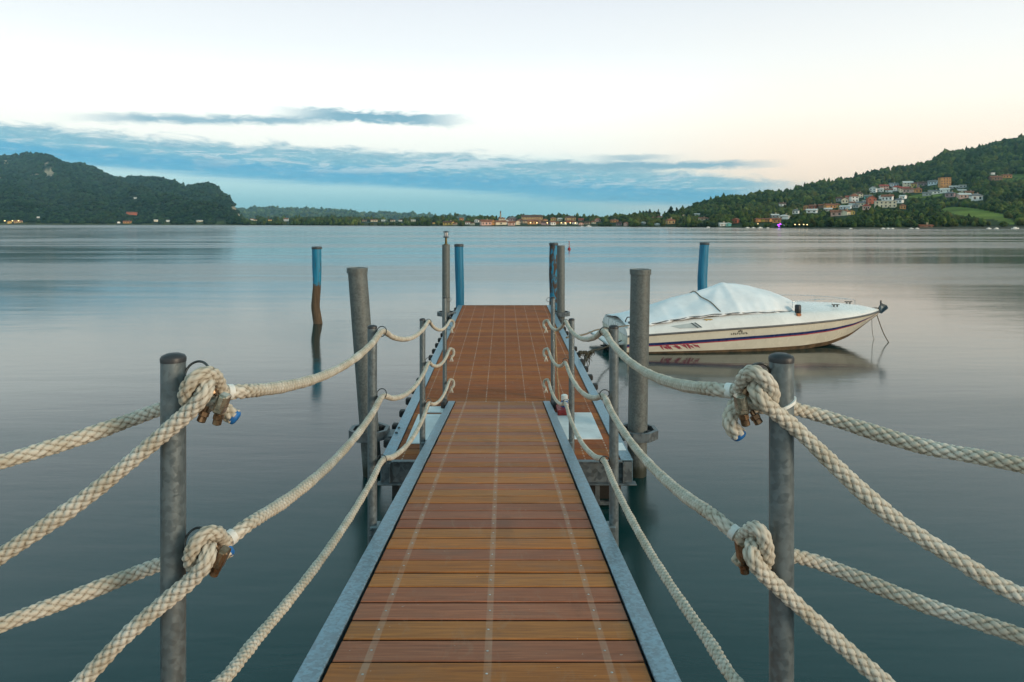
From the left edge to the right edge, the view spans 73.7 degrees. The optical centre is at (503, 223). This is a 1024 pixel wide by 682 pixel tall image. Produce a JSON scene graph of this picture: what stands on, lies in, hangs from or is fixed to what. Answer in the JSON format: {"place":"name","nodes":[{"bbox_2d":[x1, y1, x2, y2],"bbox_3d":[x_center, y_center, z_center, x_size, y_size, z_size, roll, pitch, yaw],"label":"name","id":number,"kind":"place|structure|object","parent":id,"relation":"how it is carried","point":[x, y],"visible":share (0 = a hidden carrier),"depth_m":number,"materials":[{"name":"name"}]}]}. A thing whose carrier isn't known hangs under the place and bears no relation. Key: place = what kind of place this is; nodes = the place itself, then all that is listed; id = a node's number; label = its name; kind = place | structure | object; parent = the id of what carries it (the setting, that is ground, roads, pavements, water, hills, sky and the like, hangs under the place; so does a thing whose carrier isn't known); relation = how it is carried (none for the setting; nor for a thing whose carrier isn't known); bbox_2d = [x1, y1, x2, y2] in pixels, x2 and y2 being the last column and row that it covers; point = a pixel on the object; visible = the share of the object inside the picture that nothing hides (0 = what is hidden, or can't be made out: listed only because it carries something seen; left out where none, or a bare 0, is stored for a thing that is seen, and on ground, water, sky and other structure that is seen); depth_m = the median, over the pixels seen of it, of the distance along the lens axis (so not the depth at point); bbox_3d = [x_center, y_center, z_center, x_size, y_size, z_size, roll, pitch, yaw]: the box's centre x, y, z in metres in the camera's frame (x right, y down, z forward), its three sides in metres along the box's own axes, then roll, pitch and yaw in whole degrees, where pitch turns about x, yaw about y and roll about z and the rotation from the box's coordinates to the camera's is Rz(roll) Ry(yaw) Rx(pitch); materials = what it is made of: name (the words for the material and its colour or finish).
{"place":"outdoors","nodes":[
{"label":"outdoors","id":0,"kind":"place"},
{"bbox_2d":[0,154,241,224],"bbox_3d":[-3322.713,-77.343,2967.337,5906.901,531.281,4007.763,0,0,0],"label":"mountain","id":1,"kind":"structure","parent":0,"point":[219,220],"depth_m":1610.96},
{"bbox_2d":[0,151,243,224],"bbox_3d":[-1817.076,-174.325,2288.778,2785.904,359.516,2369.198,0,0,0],"label":"mountain forest","id":2,"kind":"object","parent":1,"relation":"on","point":[149,194],"visible":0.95,"depth_m":1869.90,"materials":[{"name":"green plant"}]},
{"bbox_2d":[246,208,432,219],"bbox_3d":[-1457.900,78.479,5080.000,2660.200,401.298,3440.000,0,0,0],"label":"hills","id":3,"kind":"structure","parent":0,"point":[321,212],"depth_m":4740.39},
{"bbox_2d":[235,205,475,220],"bbox_3d":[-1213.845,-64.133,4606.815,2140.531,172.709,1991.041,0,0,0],"label":"forest","id":4,"kind":"object","parent":3,"relation":"on","point":[266,211],"visible":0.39,"depth_m":4643.20,"materials":[{"name":"green plant"}]},
{"bbox_2d":[252,220,660,226],"bbox_3d":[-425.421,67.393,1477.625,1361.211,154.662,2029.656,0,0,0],"label":"shore terrain","id":5,"kind":"structure","parent":0,"point":[521,224],"depth_m":713.77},
{"bbox_2d":[208,211,660,225],"bbox_3d":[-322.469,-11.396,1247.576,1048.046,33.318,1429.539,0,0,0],"label":"shore woodland","id":6,"kind":"object","parent":5,"relation":"on","point":[331,220],"visible":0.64,"depth_m":933.34,"materials":[{"name":"green plant"}]},
{"bbox_2d":[442,220,454,224],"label":"house","id":7,"kind":"structure","parent":5,"relation":"on","point":[450,222],"depth_m":734.90,"materials":[{"name":"paint"}]},
{"bbox_2d":[479,219,491,224],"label":"house","id":8,"kind":"structure","parent":5,"relation":"on","point":[486,222],"depth_m":687.39,"materials":[{"name":"paint"}]},
{"bbox_2d":[494,219,506,224],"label":"house","id":9,"kind":"structure","parent":5,"relation":"on","point":[500,222],"depth_m":693.08,"materials":[{"name":"paint"}]},
{"bbox_2d":[507,220,515,225],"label":"house","id":10,"kind":"structure","parent":5,"relation":"on","point":[512,222],"depth_m":660.23,"materials":[{"name":"paint"}]},
{"bbox_2d":[521,214,542,219],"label":"apartment block","id":11,"kind":"structure","parent":5,"relation":"on","point":[524,217],"depth_m":901.82,"materials":[{"name":"paint"}]},
{"bbox_2d":[527,218,537,223],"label":"house","id":12,"kind":"structure","parent":5,"relation":"on","point":[533,221],"depth_m":687.43,"materials":[{"name":"paint"}]},
{"bbox_2d":[564,215,576,220],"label":"villa","id":13,"kind":"object","parent":5,"relation":"on","point":[572,217],"visible":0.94,"depth_m":865.66,"materials":[{"name":"paint"}]},
{"bbox_2d":[0,225,1023,681],"bbox_3d":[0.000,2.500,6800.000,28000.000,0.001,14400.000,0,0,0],"label":"water","id":14,"kind":"structure","parent":0,"point":[96,321],"depth_m":8.71,"materials":[{"name":"liquid"}]},
{"bbox_2d":[311,246,322,323],"bbox_3d":[-4.655,2.785,17.100,0.312,4.430,0.251,0,0,0],"label":"mooring post","id":15,"kind":"object","parent":14,"relation":"in","point":[316,290],"visible":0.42,"depth_m":17.01,"materials":[{"name":"wood"}]},
{"bbox_2d":[347,267,380,477],"bbox_3d":[-1.281,2.857,6.800,0.559,4.840,0.206,0,0,0],"label":"steel pile","id":16,"kind":"object","parent":14,"relation":"in","point":[359,299],"visible":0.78,"depth_m":6.72,"materials":[{"name":"metal"}]},
{"bbox_2d":[442,244,449,332],"bbox_3d":[-1.262,2.864,15.000,0.170,4.812,0.170,0,0,0],"label":"steel pile","id":17,"kind":"object","parent":14,"relation":"in","point":[445,270],"visible":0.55,"depth_m":14.93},
{"bbox_2d":[443,231,448,244],"bbox_3d":[-1.262,0.308,15.000,0.156,0.300,0.156,0,0,0],"label":"dock lamp","id":18,"kind":"object","parent":17,"relation":"on","point":[445,234],"visible":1,"depth_m":14.97,"materials":[{"name":"white metal"}]},
{"bbox_2d":[454,244,463,306],"bbox_3d":[-1.084,2.748,16.750,0.252,4.505,0.230,0,0,0],"label":"mooring post","id":19,"kind":"object","parent":14,"relation":"in","point":[459,270],"visible":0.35,"depth_m":16.66,"materials":[{"name":"metal"}]},
{"bbox_2d":[349,305,657,504],"bbox_3d":[0.000,2.313,11.131,3.049,0.665,10.400,0,1,0],"label":"floating dock","id":20,"kind":"object","parent":14,"relation":"on","point":[498,357],"visible":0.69,"depth_m":8.79,"materials":[{"name":"metal"}]},
{"bbox_2d":[443,297,450,398],"bbox_3d":[-0.667,1.460,7.927,0.100,1.224,0.082,0,0,-41],"label":"railing post","id":21,"kind":"object","parent":20,"relation":"on","point":[445,301],"visible":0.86,"depth_m":7.91,"materials":[{"name":"metal"}]},
{"bbox_2d":[292,399,680,681],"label":"gangway","id":22,"kind":"object","parent":20,"relation":"on","point":[492,552],"visible":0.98,"depth_m":2.83,"materials":[{"name":"wood"}]},
{"bbox_2d":[160,352,208,681],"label":"railing post","id":23,"kind":"object","parent":22,"relation":"attached to","point":[173,373],"visible":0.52,"depth_m":1.39,"materials":[{"name":"metal"}]},
{"bbox_2d":[0,558,159,632],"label":"rope","id":24,"kind":"object","parent":23,"relation":"attached to","point":[68,599],"visible":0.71,"depth_m":1.47,"materials":[{"name":"fabric"}]},
{"bbox_2d":[0,393,194,468],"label":"rope","id":25,"kind":"object","parent":23,"relation":"attached to","point":[78,438],"visible":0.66,"depth_m":1.47,"materials":[{"name":"fabric"}]},
{"bbox_2d":[0,379,240,565],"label":"hooked rope","id":26,"kind":"object","parent":23,"relation":"attached to","point":[153,442],"visible":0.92,"depth_m":1.35,"materials":[{"name":"fabric"}]},
{"bbox_2d":[71,540,234,681],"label":"hooked rope","id":27,"kind":"object","parent":23,"relation":"attached to","point":[158,607],"visible":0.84,"depth_m":1.35,"materials":[{"name":"fabric"}]},
{"bbox_2d":[177,319,454,411],"bbox_3d":[-0.603,0.773,4.667,0.106,0.973,6.648,0,0,0],"label":"rail rope","id":28,"kind":"object","parent":23,"relation":"attached to","point":[192,381],"visible":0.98,"depth_m":1.62,"materials":[{"name":"fabric"}]},
{"bbox_2d":[197,387,231,425],"bbox_3d":[-0.588,0.365,1.397,0.077,0.088,0.046,0,0,24],"label":"rope clamp","id":29,"kind":"object","parent":28,"relation":"attached to","point":[220,407],"visible":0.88,"depth_m":1.38,"materials":[{"name":"metal"}]},
{"bbox_2d":[182,347,454,572],"bbox_3d":[-0.600,1.099,4.668,0.100,0.983,6.646,0,0,0],"label":"rail rope","id":30,"kind":"object","parent":23,"relation":"attached to","point":[203,535],"visible":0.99,"depth_m":1.71,"materials":[{"name":"fabric"}]},
{"bbox_2d":[209,543,230,577],"bbox_3d":[-0.587,0.681,1.398,0.078,0.070,0.038,0,0,42],"label":"rope clamp","id":31,"kind":"object","parent":30,"relation":"attached to","point":[223,552],"visible":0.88,"depth_m":1.38,"materials":[{"name":"brown metal"}]},
{"bbox_2d":[211,378,454,681],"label":"rail rope","id":32,"kind":"object","parent":23,"relation":"attached to","point":[244,654],"visible":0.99,"depth_m":2.15,"materials":[{"name":"fabric"}]},
{"bbox_2d":[367,325,386,544],"bbox_3d":[-0.667,1.138,3.547,0.100,1.224,0.082,0,0,-41],"label":"railing post","id":33,"kind":"object","parent":22,"relation":"attached to","point":[373,524],"visible":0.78,"depth_m":3.53,"materials":[{"name":"metal"}]},
{"bbox_2d":[419,318,430,450],"bbox_3d":[-0.667,1.408,5.747,0.100,1.224,0.082,0,0,-41],"label":"railing post","id":34,"kind":"object","parent":22,"relation":"attached to","point":[422,383],"visible":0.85,"depth_m":5.73,"materials":[{"name":"metal"}]},
{"bbox_2d":[563,318,574,450],"bbox_3d":[0.559,1.408,5.753,0.100,1.224,0.082,0,0,-41],"label":"railing post","id":35,"kind":"object","parent":22,"relation":"attached to","point":[571,386],"visible":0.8,"depth_m":5.73,"materials":[{"name":"metal"}]},
{"bbox_2d":[599,325,618,546],"bbox_3d":[0.559,1.138,3.553,0.100,1.224,0.082,0,0,-41],"label":"railing post","id":36,"kind":"object","parent":22,"relation":"attached to","point":[613,462],"visible":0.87,"depth_m":3.53,"materials":[{"name":"metal"}]},
{"bbox_2d":[752,352,794,681],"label":"railing post","id":37,"kind":"object","parent":22,"relation":"attached to","point":[780,367],"visible":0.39,"depth_m":1.39,"materials":[{"name":"metal"}]},
{"bbox_2d":[543,378,743,681],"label":"rail rope","id":38,"kind":"object","parent":37,"relation":"attached to","point":[719,658],"visible":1,"depth_m":2.17,"materials":[{"name":"fabric"}]},
{"bbox_2d":[543,347,775,569],"bbox_3d":[0.498,1.094,4.668,0.104,0.994,6.647,0,0,0],"label":"rail rope","id":39,"kind":"object","parent":37,"relation":"attached to","point":[721,522],"visible":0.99,"depth_m":1.67,"materials":[{"name":"fabric"}]},
{"bbox_2d":[734,538,748,574],"bbox_3d":[0.491,0.672,1.400,0.032,0.077,0.070,0,0,25],"label":"rope clamp","id":40,"kind":"object","parent":39,"relation":"attached to","point":[739,547],"visible":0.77,"depth_m":1.38,"materials":[{"name":"brown metal"}]},
{"bbox_2d":[542,319,780,411],"bbox_3d":[0.501,0.771,4.667,0.117,0.976,6.647,0,0,0],"label":"rail rope","id":41,"kind":"object","parent":37,"relation":"attached to","point":[762,377],"visible":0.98,"depth_m":1.54,"materials":[{"name":"fabric"}]},
{"bbox_2d":[733,387,762,426],"bbox_3d":[0.494,0.367,1.396,0.065,0.092,0.048,0,0,-33],"label":"rope clamp","id":42,"kind":"object","parent":41,"relation":"attached to","point":[741,406],"visible":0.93,"depth_m":1.38,"materials":[{"name":"metal"}]},
{"bbox_2d":[782,396,795,409],"bbox_3d":[0.573,0.373,1.410,0.060,0.033,0.057,0,0,0],"label":"cable tie","id":43,"kind":"object","parent":37,"relation":"attached to","point":[791,404],"visible":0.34,"depth_m":1.38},
{"bbox_2d":[731,536,895,681],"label":"rope","id":44,"kind":"object","parent":37,"relation":"attached to","point":[862,663],"visible":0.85,"depth_m":1.35,"materials":[{"name":"fabric"}]},
{"bbox_2d":[722,379,1023,605],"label":"rope","id":45,"kind":"object","parent":37,"relation":"attached to","point":[867,496],"visible":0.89,"depth_m":1.34,"materials":[{"name":"fabric"}]},
{"bbox_2d":[749,402,1023,473],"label":"rope","id":46,"kind":"object","parent":37,"relation":"attached to","point":[928,447],"visible":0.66,"depth_m":1.44,"materials":[{"name":"fabric"}]},
{"bbox_2d":[794,548,1023,645],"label":"rope","id":47,"kind":"object","parent":37,"relation":"attached to","point":[868,582],"visible":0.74,"depth_m":1.44,"materials":[{"name":"fabric"}]},
{"bbox_2d":[546,297,554,398],"bbox_3d":[0.559,1.460,7.933,0.100,1.224,0.082,0,0,-41],"label":"railing post","id":48,"kind":"object","parent":20,"relation":"on","point":[552,300],"visible":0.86,"depth_m":7.91,"materials":[{"name":"metal"}]},
{"bbox_2d":[554,326,559,401],"bbox_3d":[0.619,1.615,7.841,0.023,0.858,0.108,0,0,-30],"label":"cord","id":49,"kind":"object","parent":48,"relation":"hanging from","point":[556,367],"visible":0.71,"depth_m":7.84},
{"bbox_2d":[556,394,568,414],"bbox_3d":[0.665,1.959,7.420,0.170,0.195,0.240,0,0,0],"label":"supply box","id":50,"kind":"object","parent":20,"relation":"on","point":[560,410],"visible":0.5,"depth_m":7.41,"materials":[{"name":"red plastic"}]},
{"bbox_2d":[578,340,621,366],"bbox_3d":[1.611,2.132,11.531,0.229,0.480,3.994,0,0,18],"label":"mossy line","id":51,"kind":"object","parent":20,"relation":"attached to","point":[588,355],"visible":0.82,"depth_m":10.84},
{"bbox_2d":[549,242,557,309],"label":"mooring post","id":52,"kind":"object","parent":14,"relation":"in","point":[553,269],"visible":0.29,"depth_m":16.66,"materials":[{"name":"metal"}]},
{"bbox_2d":[557,245,564,326],"bbox_3d":[1.262,2.874,15.000,0.170,4.792,0.170,0,0,0],"label":"steel pile","id":53,"kind":"object","parent":14,"relation":"in","point":[560,278],"visible":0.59,"depth_m":14.93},
{"bbox_2d":[627,268,650,477],"bbox_3d":[1.325,2.862,6.800,0.288,4.820,0.210,0,0,0],"label":"steel pile","id":54,"kind":"object","parent":14,"relation":"in","point":[639,347],"visible":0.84,"depth_m":6.72,"materials":[{"name":"metal"}]},
{"bbox_2d":[697,242,708,289],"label":"mooring post","id":55,"kind":"object","parent":14,"relation":"in","point":[702,266],"visible":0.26,"depth_m":17.50,"materials":[{"name":"metal"}]},
{"bbox_2d":[589,282,879,353],"bbox_3d":[4.977,2.011,14.285,6.164,1.577,2.153,0,0,-6],"label":"motorboat","id":56,"kind":"object","parent":14,"relation":"on","point":[725,317],"visible":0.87,"depth_m":13.46,"materials":[{"name":"white plastic"}]},
{"bbox_2d":[566,325,628,338],"bbox_3d":[1.497,1.649,10.631,0.235,0.685,5.671,0,0,18],"label":"stern line","id":57,"kind":"object","parent":56,"relation":"attached to","point":[596,330],"visible":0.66,"depth_m":10.50,"materials":[{"name":"fabric"}]},
{"bbox_2d":[871,300,887,313],"bbox_3d":[7.930,1.778,14.595,0.537,0.273,0.256,0,0,-6],"label":"anchor","id":58,"kind":"object","parent":56,"relation":"on","point":[882,307],"visible":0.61,"depth_m":14.59,"materials":[{"name":"metal"}]},
{"bbox_2d":[0,0,1023,219],"label":"sky","id":59,"kind":"structure","parent":0,"point":[600,108],"materials":[{"name":"blue"}]},
{"bbox_2d":[641,163,1023,228],"bbox_3d":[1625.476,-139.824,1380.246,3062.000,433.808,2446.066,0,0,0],"label":"hill terrain","id":60,"kind":"structure","parent":0,"point":[995,218],"depth_m":476.32,"materials":[{"name":"plant"}]},
{"bbox_2d":[665,217,675,223],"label":"house","id":61,"kind":"structure","parent":60,"relation":"on","point":[670,221],"depth_m":545.06,"materials":[{"name":"paint"}]},
{"bbox_2d":[679,206,684,215],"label":"broadleaf tree","id":62,"kind":"object","parent":60,"relation":"on","point":[682,210],"visible":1,"depth_m":762.62,"materials":[{"name":"green plant"}]},
{"bbox_2d":[731,218,739,222],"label":"house","id":63,"kind":"structure","parent":60,"relation":"on","point":[735,220],"depth_m":473.70,"materials":[{"name":"paint"}]},
{"bbox_2d":[770,213,778,217],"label":"house","id":64,"kind":"structure","parent":60,"relation":"on","point":[775,215],"depth_m":499.24,"materials":[{"name":"paint"}]},
{"bbox_2d":[772,216,781,222],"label":"house","id":65,"kind":"structure","parent":60,"relation":"on","point":[776,220],"depth_m":457.38,"materials":[{"name":"paint"}]},
{"bbox_2d":[779,213,789,218],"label":"house","id":66,"kind":"structure","parent":60,"relation":"on","point":[786,216],"depth_m":483.24,"materials":[{"name":"paint"}]},
{"bbox_2d":[806,208,817,212],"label":"house","id":67,"kind":"structure","parent":60,"relation":"on","point":[814,210],"depth_m":635.69,"materials":[{"name":"paint"}]},
{"bbox_2d":[808,218,815,224],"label":"broadleaf tree","id":68,"kind":"object","parent":60,"relation":"on","point":[811,221],"visible":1,"depth_m":371.23,"materials":[{"name":"green plant"}]},
{"bbox_2d":[808,204,817,208],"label":"house","id":69,"kind":"structure","parent":60,"relation":"on","point":[813,206],"depth_m":756.27,"materials":[{"name":"paint"}]},
{"bbox_2d":[626,133,1023,226],"bbox_3d":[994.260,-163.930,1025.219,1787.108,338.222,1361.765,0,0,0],"label":"hill forest","id":70,"kind":"object","parent":60,"relation":"on","point":[999,158],"visible":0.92,"depth_m":789.49,"materials":[{"name":"green plant"}]},
{"bbox_2d":[824,219,832,226],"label":"broadleaf tree","id":71,"kind":"object","parent":60,"relation":"on","point":[827,222],"visible":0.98,"depth_m":363.58,"materials":[{"name":"green plant"}]},
{"bbox_2d":[822,203,835,207],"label":"house","id":72,"kind":"structure","parent":60,"relation":"on","point":[831,205],"depth_m":739.47,"materials":[{"name":"paint"}]},
{"bbox_2d":[830,208,841,215],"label":"house","id":73,"kind":"structure","parent":60,"relation":"on","point":[836,212],"depth_m":474.05,"materials":[{"name":"paint"}]},
{"bbox_2d":[841,198,848,203],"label":"house","id":74,"kind":"structure","parent":60,"relation":"on","point":[844,200],"depth_m":762.49,"materials":[{"name":"paint"}]},
{"bbox_2d":[839,204,852,208],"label":"house","id":75,"kind":"structure","parent":60,"relation":"on","point":[848,206],"depth_m":724.23,"materials":[{"name":"paint"}]},
{"bbox_2d":[841,208,851,215],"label":"house","id":76,"kind":"structure","parent":60,"relation":"on","point":[845,212],"depth_m":471.00,"materials":[{"name":"paint"}]},
{"bbox_2d":[848,193,858,201],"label":"house","id":77,"kind":"structure","parent":60,"relation":"on","point":[853,197],"depth_m":764.29,"materials":[{"name":"paint"}]},
{"bbox_2d":[856,191,863,197],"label":"house","id":78,"kind":"structure","parent":60,"relation":"on","point":[860,194],"depth_m":885.70,"materials":[{"name":"paint"}]},
{"bbox_2d":[856,200,865,205],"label":"house","id":79,"kind":"structure","parent":60,"relation":"on","point":[862,202],"depth_m":728.57,"materials":[{"name":"paint"}]},
{"bbox_2d":[862,203,870,209],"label":"house","id":80,"kind":"structure","parent":60,"relation":"on","point":[868,206],"depth_m":607.01,"materials":[{"name":"paint"}]},
{"bbox_2d":[865,195,876,203],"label":"house","id":81,"kind":"structure","parent":60,"relation":"on","point":[870,199],"depth_m":724.11,"materials":[{"name":"paint"}]},
{"bbox_2d":[869,186,877,192],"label":"house","id":82,"kind":"structure","parent":60,"relation":"on","point":[873,189],"depth_m":998.26,"materials":[{"name":"paint"}]},
{"bbox_2d":[878,184,888,188],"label":"house","id":83,"kind":"structure","parent":60,"relation":"on","point":[885,186],"depth_m":1017.75,"materials":[{"name":"paint"}]},
{"bbox_2d":[874,200,896,207],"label":"apartment block","id":84,"kind":"structure","parent":60,"relation":"on","point":[886,204],"depth_m":610.58,"materials":[{"name":"paint"}]},
{"bbox_2d":[881,194,894,200],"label":"house","id":85,"kind":"structure","parent":60,"relation":"on","point":[887,197],"depth_m":719.69,"materials":[{"name":"paint"}]},
{"bbox_2d":[891,185,901,190],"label":"house","id":86,"kind":"structure","parent":60,"relation":"on","point":[895,187],"depth_m":1002.47,"materials":[{"name":"paint"}]},
{"bbox_2d":[895,197,904,202],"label":"house","id":87,"kind":"structure","parent":60,"relation":"on","point":[900,200],"depth_m":692.24,"materials":[{"name":"paint"}]},
{"bbox_2d":[897,186,909,192],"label":"house","id":88,"kind":"structure","parent":60,"relation":"on","point":[900,190],"depth_m":986.31,"materials":[{"name":"paint"}]},
{"bbox_2d":[902,181,913,186],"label":"house","id":89,"kind":"structure","parent":60,"relation":"on","point":[906,183],"depth_m":1013.26,"materials":[{"name":"paint"}]},
{"bbox_2d":[902,187,914,192],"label":"house","id":90,"kind":"structure","parent":60,"relation":"on","point":[908,190],"depth_m":871.30,"materials":[{"name":"paint"}]},
{"bbox_2d":[913,187,921,192],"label":"house","id":91,"kind":"structure","parent":60,"relation":"on","point":[918,190],"depth_m":857.14,"materials":[{"name":"paint"}]},
{"bbox_2d":[916,181,926,186],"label":"house","id":92,"kind":"structure","parent":60,"relation":"on","point":[923,183],"depth_m":989.96,"materials":[{"name":"paint"}]},
{"bbox_2d":[917,222,933,226],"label":"house","id":93,"kind":"structure","parent":60,"relation":"on","point":[925,225],"depth_m":348.85,"materials":[{"name":"paint"}]},
{"bbox_2d":[922,191,931,195],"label":"house","id":94,"kind":"structure","parent":60,"relation":"on","point":[928,193],"depth_m":816.09,"materials":[{"name":"paint"}]},
{"bbox_2d":[927,180,937,185],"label":"house","id":95,"kind":"structure","parent":60,"relation":"on","point":[932,182],"depth_m":973.65,"materials":[{"name":"paint"}]},
{"bbox_2d":[929,215,936,224],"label":"broadleaf tree","id":96,"kind":"object","parent":60,"relation":"on","point":[932,221],"visible":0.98,"depth_m":350.90,"materials":[{"name":"green plant"}]},
{"bbox_2d":[927,189,939,194],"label":"house","id":97,"kind":"structure","parent":60,"relation":"on","point":[936,191],"depth_m":819.37,"materials":[{"name":"paint"}]},
{"bbox_2d":[938,216,944,226],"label":"broadleaf tree","id":98,"kind":"object","parent":60,"relation":"on","point":[941,221],"visible":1,"depth_m":348.44,"materials":[{"name":"green plant"}]},
{"bbox_2d":[938,177,950,187],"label":"apartment block","id":99,"kind":"structure","parent":60,"relation":"on","point":[944,182],"depth_m":937.20,"materials":[{"name":"paint"}]},
{"bbox_2d":[939,187,949,193],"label":"house","id":100,"kind":"structure","parent":60,"relation":"on","point":[944,190],"depth_m":814.62,"materials":[{"name":"paint"}]},
{"bbox_2d":[944,191,956,196],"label":"house","id":101,"kind":"structure","parent":60,"relation":"on","point":[950,194],"depth_m":688.34,"materials":[{"name":"paint"}]},
{"bbox_2d":[948,218,955,226],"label":"broadleaf tree","id":102,"kind":"object","parent":60,"relation":"on","point":[951,222],"visible":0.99,"depth_m":348.09,"materials":[{"name":"green plant"}]},
{"bbox_2d":[956,192,971,198],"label":"house","id":103,"kind":"structure","parent":60,"relation":"on","point":[962,195],"depth_m":665.28,"materials":[{"name":"paint"}]},
{"bbox_2d":[969,192,983,200],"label":"house","id":104,"kind":"structure","parent":60,"relation":"on","point":[976,197],"depth_m":639.84,"materials":[{"name":"paint"}]},
{"bbox_2d":[988,175,1002,180],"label":"house","id":105,"kind":"structure","parent":60,"relation":"on","point":[997,177],"depth_m":917.24,"materials":[{"name":"paint"}]},
{"bbox_2d":[999,221,1007,226],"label":"broadleaf tree","id":106,"kind":"object","parent":60,"relation":"on","point":[1003,224],"visible":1,"depth_m":344.86,"materials":[{"name":"green plant"}]},
{"bbox_2d":[1001,174,1011,177],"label":"house","id":107,"kind":"structure","parent":60,"relation":"on","point":[1007,175],"depth_m":926.33,"materials":[{"name":"paint"}]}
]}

